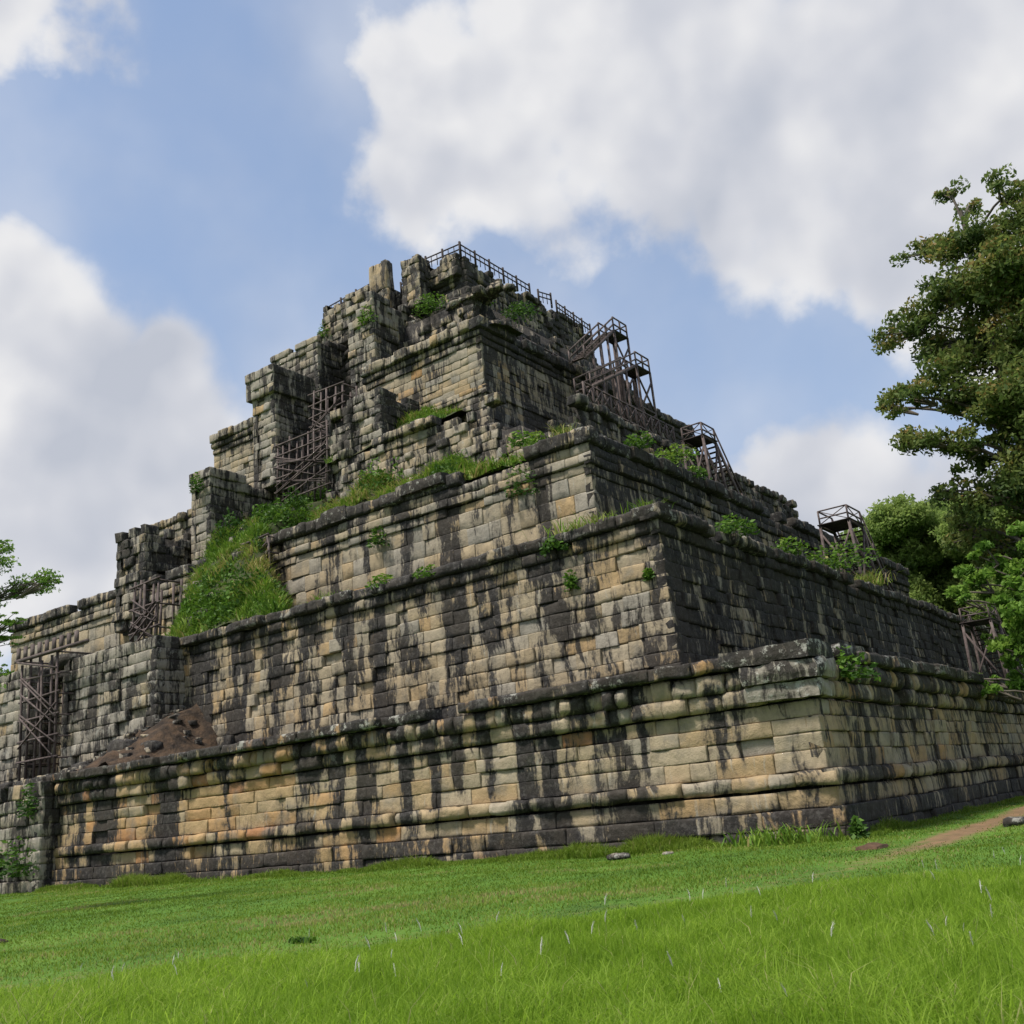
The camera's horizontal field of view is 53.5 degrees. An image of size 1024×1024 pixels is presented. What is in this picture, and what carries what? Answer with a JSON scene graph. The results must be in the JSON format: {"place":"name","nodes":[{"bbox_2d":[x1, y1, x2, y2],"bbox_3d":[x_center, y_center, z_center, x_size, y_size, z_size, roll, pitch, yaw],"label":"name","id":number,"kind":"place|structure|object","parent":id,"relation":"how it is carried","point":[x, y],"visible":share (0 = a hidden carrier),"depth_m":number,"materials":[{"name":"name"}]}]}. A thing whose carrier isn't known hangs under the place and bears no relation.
{"place":"outdoors","nodes":[
{"label":"outdoors","id":0,"kind":"place"},
{"bbox_2d":[0,856,1023,1023],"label":"tall grass","id":1,"kind":"structure","parent":0,"point":[891,958],"depth_m":8.16,"materials":[{"name":"green plant"}]},
{"bbox_2d":[0,796,1023,1002],"bbox_3d":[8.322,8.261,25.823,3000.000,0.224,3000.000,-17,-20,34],"label":"ground","id":2,"kind":"structure","parent":0,"point":[951,836],"depth_m":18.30,"materials":[{"name":"green plant"}]},
{"bbox_2d":[0,539,63,690],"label":"broadleaf tree","id":3,"kind":"object","parent":2,"relation":"on","point":[16,589],"visible":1,"depth_m":28.54,"materials":[{"name":"green plant"}]},
{"bbox_2d":[287,935,315,943],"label":"weed clump","id":4,"kind":"object","parent":2,"relation":"on","point":[297,939],"visible":0.94,"depth_m":13.63,"materials":[{"name":"green plant"}]},
{"bbox_2d":[0,252,1023,893],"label":"stepped pyramid","id":5,"kind":"object","parent":2,"relation":"on","point":[490,688],"visible":0.83,"depth_m":44.58,"materials":[{"name":"stone"}]},
{"bbox_2d":[0,836,39,879],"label":"weed clump","id":6,"kind":"object","parent":5,"relation":"on","point":[6,864],"visible":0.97,"depth_m":45.46,"materials":[{"name":"green plant"}]},
{"bbox_2d":[15,782,38,819],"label":"weed clump","id":7,"kind":"object","parent":5,"relation":"on","point":[27,808],"visible":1,"depth_m":46.10,"materials":[{"name":"green plant"}]},
{"bbox_2d":[14,630,91,780],"bbox_3d":[-24.718,11.059,57.248,7.402,7.751,3.110,-17,-20,34],"label":"timber scaffold","id":8,"kind":"object","parent":5,"relation":"on","point":[23,661],"visible":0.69,"depth_m":57.16,"materials":[{"name":"wood"}]},
{"bbox_2d":[48,653,87,670],"bbox_3d":[-25.613,8.657,58.843,2.625,0.955,1.675,-17,-20,34],"label":"boulder","id":9,"kind":"object","parent":5,"relation":"on","point":[64,659],"visible":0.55,"depth_m":58.00,"materials":[{"name":"stone"}]},
{"bbox_2d":[71,761,89,766],"bbox_3d":[-21.431,12.861,50.704,1.316,0.775,0.982,-17,-20,34],"label":"boulder","id":10,"kind":"object","parent":5,"relation":"on","point":[79,764],"visible":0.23,"depth_m":50.37,"materials":[{"name":"stone"}]},
{"bbox_2d":[107,739,136,751],"bbox_3d":[-19.119,11.769,50.205,1.650,1.177,1.340,-17,-20,34],"label":"boulder","id":11,"kind":"object","parent":5,"relation":"on","point":[117,744],"visible":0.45,"depth_m":49.74,"materials":[{"name":"stone"}]},
{"bbox_2d":[140,740,162,751],"bbox_3d":[-17.401,11.410,49.194,1.111,0.696,0.922,-17,-20,34],"label":"boulder","id":12,"kind":"object","parent":5,"relation":"on","point":[153,745],"visible":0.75,"depth_m":48.84,"materials":[{"name":"stone"}]},
{"bbox_2d":[128,576,182,641],"bbox_3d":[-22.428,6.606,63.944,3.206,4.808,1.837,-17,-20,34],"label":"timber scaffold","id":13,"kind":"object","parent":5,"relation":"on","point":[156,601],"visible":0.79,"depth_m":63.55,"materials":[{"name":"grey wood"}]},
{"bbox_2d":[188,472,204,491],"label":"weed clump","id":14,"kind":"object","parent":5,"relation":"on","point":[198,486],"visible":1,"depth_m":71.33,"materials":[{"name":"green plant"}]},
{"bbox_2d":[242,533,283,569],"bbox_3d":[-14.941,3.092,61.347,2.543,3.070,1.414,-17,-20,34],"label":"timber scaffold","id":15,"kind":"object","parent":5,"relation":"on","point":[265,543],"visible":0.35,"depth_m":60.66,"materials":[{"name":"wood"}]},
{"bbox_2d":[273,420,331,506],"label":"timber scaffold","id":16,"kind":"object","parent":5,"relation":"on","point":[296,471],"visible":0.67,"depth_m":70.91,"materials":[{"name":"brown wood"}]},
{"bbox_2d":[317,320,331,336],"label":"weed clump","id":17,"kind":"object","parent":5,"relation":"on","point":[322,331],"visible":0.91,"depth_m":86.77,"materials":[{"name":"green plant"}]},
{"bbox_2d":[300,588,348,602],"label":"weed clump","id":18,"kind":"object","parent":5,"relation":"on","point":[316,597],"visible":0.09,"depth_m":49.79,"materials":[{"name":"green plant"}]},
{"bbox_2d":[308,381,357,459],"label":"timber scaffold","id":19,"kind":"object","parent":5,"relation":"on","point":[320,422],"visible":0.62,"depth_m":72.66,"materials":[{"name":"brown wood"}]},
{"bbox_2d":[320,505,352,525],"bbox_3d":[-9.902,0.333,58.839,2.302,1.007,1.500,-17,-20,34],"label":"boulder","id":20,"kind":"object","parent":5,"relation":"on","point":[334,514],"visible":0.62,"depth_m":58.13,"materials":[{"name":"stone"}]},
{"bbox_2d":[152,403,536,637],"bbox_3d":[-9.835,-2.566,64.750,34.868,24.614,21.574,-17,-20,34],"label":"overgrowth","id":21,"kind":"object","parent":5,"relation":"on","point":[242,597],"visible":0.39,"depth_m":59.96,"materials":[{"name":"green plant"}]},
{"bbox_2d":[326,284,368,307],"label":"timber railing","id":22,"kind":"object","parent":5,"relation":"on","point":[341,299],"visible":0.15,"depth_m":88.19,"materials":[{"name":"wood"}]},
{"bbox_2d":[357,304,378,329],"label":"weed clump","id":23,"kind":"object","parent":5,"relation":"on","point":[362,320],"visible":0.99,"depth_m":76.89,"materials":[{"name":"green plant"}]},
{"bbox_2d":[367,523,389,547],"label":"weed clump","id":24,"kind":"object","parent":5,"relation":"on","point":[375,540],"visible":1,"depth_m":55.98,"materials":[{"name":"green plant"}]},
{"bbox_2d":[364,573,392,592],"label":"weed clump","id":25,"kind":"object","parent":5,"relation":"on","point":[377,578],"visible":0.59,"depth_m":46.34,"materials":[{"name":"green plant"}]},
{"bbox_2d":[395,472,448,496],"bbox_3d":[-4.682,-1.351,55.256,3.497,0.706,1.486,-17,-20,34],"label":"boulder","id":26,"kind":"object","parent":5,"relation":"on","point":[415,486],"visible":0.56,"depth_m":54.56,"materials":[{"name":"stone"}]},
{"bbox_2d":[411,564,435,578],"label":"weed clump","id":27,"kind":"object","parent":5,"relation":"on","point":[424,573],"visible":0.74,"depth_m":44.78,"materials":[{"name":"green plant"}]},
{"bbox_2d":[411,291,448,317],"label":"weed clump","id":28,"kind":"object","parent":5,"relation":"on","point":[427,307],"visible":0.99,"depth_m":78.16,"materials":[{"name":"green plant"}]},
{"bbox_2d":[424,241,461,266],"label":"timber railing","id":29,"kind":"object","parent":5,"relation":"on","point":[442,252],"visible":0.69,"depth_m":80.98,"materials":[{"name":"wood"}]},
{"bbox_2d":[460,242,530,292],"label":"timber railing","id":30,"kind":"object","parent":5,"relation":"on","point":[502,269],"visible":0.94,"depth_m":83.62,"materials":[{"name":"brown wood"}]},
{"bbox_2d":[506,429,534,450],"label":"weed clump","id":31,"kind":"object","parent":5,"relation":"on","point":[521,441],"visible":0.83,"depth_m":55.53,"materials":[{"name":"green plant"}]},
{"bbox_2d":[500,301,541,325],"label":"weed clump","id":32,"kind":"object","parent":5,"relation":"on","point":[521,307],"visible":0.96,"depth_m":78.76,"materials":[{"name":"green plant"}]},
{"bbox_2d":[504,455,539,499],"bbox_3d":[0.412,-1.822,51.008,2.116,2.566,1.512,-17,-20,34],"label":"weed clump","id":33,"kind":"object","parent":5,"relation":"attached to","point":[520,490],"visible":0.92,"depth_m":50.60,"materials":[{"name":"green plant"}]},
{"bbox_2d":[523,431,544,446],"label":"weed clump","id":34,"kind":"object","parent":5,"relation":"on","point":[535,434],"visible":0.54,"depth_m":52.14,"materials":[{"name":"green plant"}]},
{"bbox_2d":[520,336,567,360],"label":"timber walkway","id":35,"kind":"structure","parent":5,"relation":"on","point":[521,337],"depth_m":78.55,"materials":[{"name":"brown wood"}]},
{"bbox_2d":[537,289,552,307],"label":"timber railing","id":36,"kind":"object","parent":5,"relation":"on","point":[542,297],"visible":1,"depth_m":88.93,"materials":[{"name":"wood"}]},
{"bbox_2d":[537,535,568,556],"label":"weed clump","id":37,"kind":"object","parent":5,"relation":"on","point":[550,544],"visible":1,"depth_m":40.83,"materials":[{"name":"green plant"}]},
{"bbox_2d":[545,422,577,437],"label":"weed clump","id":38,"kind":"object","parent":5,"relation":"on","point":[563,429],"visible":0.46,"depth_m":50.32,"materials":[{"name":"green plant"}]},
{"bbox_2d":[561,569,580,591],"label":"weed clump","id":39,"kind":"object","parent":5,"relation":"on","point":[569,583],"visible":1,"depth_m":40.16,"materials":[{"name":"green plant"}]},
{"bbox_2d":[518,508,625,542],"bbox_3d":[3.030,0.500,41.069,4.803,0.660,3.607,-17,-20,34],"label":"weed clump","id":40,"kind":"object","parent":5,"relation":"on","point":[579,524],"visible":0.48,"depth_m":40.40,"materials":[{"name":"green plant"}]},
{"bbox_2d":[555,300,590,336],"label":"timber railing","id":41,"kind":"object","parent":5,"relation":"on","point":[573,317],"visible":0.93,"depth_m":92.21,"materials":[{"name":"wood"}]},
{"bbox_2d":[568,316,658,434],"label":"timber stair","id":42,"kind":"object","parent":5,"relation":"on","point":[635,372],"visible":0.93,"depth_m":76.91,"materials":[{"name":"brown wood"}]},
{"bbox_2d":[582,381,675,443],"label":"timber walkway","id":43,"kind":"structure","parent":5,"relation":"on","point":[628,410],"depth_m":73.41,"materials":[{"name":"brown wood"}]},
{"bbox_2d":[622,430,655,449],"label":"weed clump","id":44,"kind":"object","parent":5,"relation":"on","point":[639,443],"visible":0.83,"depth_m":52.81,"materials":[{"name":"green plant"}]},
{"bbox_2d":[642,568,654,580],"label":"weed clump","id":45,"kind":"object","parent":5,"relation":"on","point":[648,573],"visible":1,"depth_m":38.20,"materials":[{"name":"green plant"}]},
{"bbox_2d":[618,496,679,513],"bbox_3d":[5.246,-0.206,39.948,2.382,0.767,1.862,-1,-17,-14],"label":"weed clump","id":46,"kind":"object","parent":5,"relation":"on","point":[647,503],"visible":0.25,"depth_m":39.73,"materials":[{"name":"green plant"}]},
{"bbox_2d":[651,443,699,466],"bbox_3d":[8.784,-3.159,56.074,3.302,1.167,2.508,-17,-20,34],"label":"weed clump","id":47,"kind":"object","parent":5,"relation":"on","point":[669,454],"visible":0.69,"depth_m":55.71,"materials":[{"name":"green plant"}]},
{"bbox_2d":[687,463,711,479],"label":"weed clump","id":48,"kind":"object","parent":5,"relation":"on","point":[699,471],"visible":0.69,"depth_m":57.64,"materials":[{"name":"green plant"}]},
{"bbox_2d":[680,422,743,494],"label":"timber stair","id":49,"kind":"object","parent":5,"relation":"on","point":[702,440],"visible":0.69,"depth_m":71.32,"materials":[{"name":"brown wood"}]},
{"bbox_2d":[714,513,759,537],"bbox_3d":[9.417,0.605,43.483,2.273,1.138,1.719,-11,-17,17],"label":"weed clump","id":50,"kind":"object","parent":5,"relation":"on","point":[738,522],"visible":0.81,"depth_m":43.27,"materials":[{"name":"green plant"}]},
{"bbox_2d":[743,677,832,703],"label":"stone block","id":51,"kind":"structure","parent":5,"relation":"on","point":[788,691],"depth_m":26.97,"materials":[{"name":"stone"}]},
{"bbox_2d":[739,655,835,687],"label":"stone block","id":52,"kind":"structure","parent":51,"relation":"on","point":[782,671],"depth_m":26.95,"materials":[{"name":"stone"}]},
{"bbox_2d":[718,638,833,670],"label":"stone block","id":53,"kind":"structure","parent":52,"relation":"on","point":[806,648],"depth_m":27.20,"materials":[{"name":"stone"}]},
{"bbox_2d":[770,536,810,555],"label":"weed clump","id":54,"kind":"object","parent":5,"relation":"on","point":[792,551],"visible":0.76,"depth_m":49.27,"materials":[{"name":"green plant"}]},
{"bbox_2d":[805,542,880,571],"bbox_3d":[17.294,2.440,54.950,5.060,1.456,3.709,-17,-20,34],"label":"weed clump","id":55,"kind":"object","parent":5,"relation":"on","point":[827,561],"visible":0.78,"depth_m":54.42,"materials":[{"name":"green plant"}]},
{"bbox_2d":[831,643,864,660],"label":"stone block","id":56,"kind":"structure","parent":5,"relation":"on","point":[848,651],"depth_m":28.98,"materials":[{"name":"stone"}]},
{"bbox_2d":[817,504,894,591],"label":"timber stair","id":57,"kind":"object","parent":5,"relation":"on","point":[833,527],"visible":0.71,"depth_m":67.44,"materials":[{"name":"wood"}]},
{"bbox_2d":[833,646,880,682],"bbox_3d":[9.346,4.270,28.355,1.704,1.120,1.396,-11,-17,18],"label":"weed clump","id":58,"kind":"object","parent":5,"relation":"on","point":[845,672],"visible":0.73,"depth_m":28.06,"materials":[{"name":"green plant"}]},
{"bbox_2d":[851,568,899,585],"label":"weed clump","id":59,"kind":"object","parent":5,"relation":"on","point":[871,578],"visible":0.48,"depth_m":60.50,"materials":[{"name":"green plant"}]},
{"bbox_2d":[958,604,1020,678],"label":"timber stair","id":60,"kind":"object","parent":5,"relation":"on","point":[970,624],"visible":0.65,"depth_m":65.84,"materials":[{"name":"wood"}]},
{"bbox_2d":[33,796,1023,892],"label":"wall foot grass","id":61,"kind":"structure","parent":2,"relation":"on","point":[647,844],"depth_m":29.55,"materials":[{"name":"green plant"}]},
{"bbox_2d":[713,818,847,848],"bbox_3d":[6.748,8.041,25.567,3.421,0.544,2.645,-17,-20,34],"label":"weed clump","id":62,"kind":"object","parent":2,"relation":"on","point":[782,834],"visible":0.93,"depth_m":25.32,"materials":[{"name":"green plant"}]},
{"bbox_2d":[846,815,869,839],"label":"weed clump","id":63,"kind":"object","parent":2,"relation":"on","point":[857,828],"visible":0.94,"depth_m":24.81,"materials":[{"name":"green plant"}]},
{"bbox_2d":[855,842,888,850],"bbox_3d":[7.634,7.209,21.474,0.591,0.440,1.050,-17,-20,34],"label":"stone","id":64,"kind":"object","parent":2,"relation":"on","point":[873,845],"visible":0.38,"depth_m":21.29,"materials":[{"name":"brown stone"}]},
{"bbox_2d":[839,491,950,611],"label":"broadleaf tree","id":65,"kind":"object","parent":2,"relation":"on","point":[899,519],"visible":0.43,"depth_m":119.75,"materials":[{"name":"green plant"}]},
{"bbox_2d":[895,496,984,620],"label":"broadleaf tree","id":66,"kind":"object","parent":2,"relation":"on","point":[948,574],"visible":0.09,"depth_m":120.52,"materials":[{"name":"green plant"}]},
{"bbox_2d":[868,163,1023,575],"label":"broadleaf tree","id":67,"kind":"object","parent":2,"relation":"on","point":[991,285],"visible":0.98,"depth_m":46.84,"materials":[{"name":"green plant"}]},
{"bbox_2d":[928,500,1023,668],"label":"broadleaf tree","id":68,"kind":"object","parent":2,"relation":"on","point":[942,530],"visible":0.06,"depth_m":113.21,"materials":[{"name":"green plant"}]},
{"bbox_2d":[943,520,1023,701],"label":"broadleaf tree","id":69,"kind":"object","parent":2,"relation":"on","point":[1010,577],"visible":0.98,"depth_m":41.49,"materials":[{"name":"green plant"}]},
{"bbox_2d":[1003,816,1023,826],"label":"ground stone","id":70,"kind":"object","parent":2,"relation":"on","point":[1011,821],"visible":0.8,"depth_m":24.29,"materials":[{"name":"stone"}]},
{"bbox_2d":[0,0,1023,672],"label":"sky","id":71,"kind":"structure","parent":0,"point":[187,187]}
]}

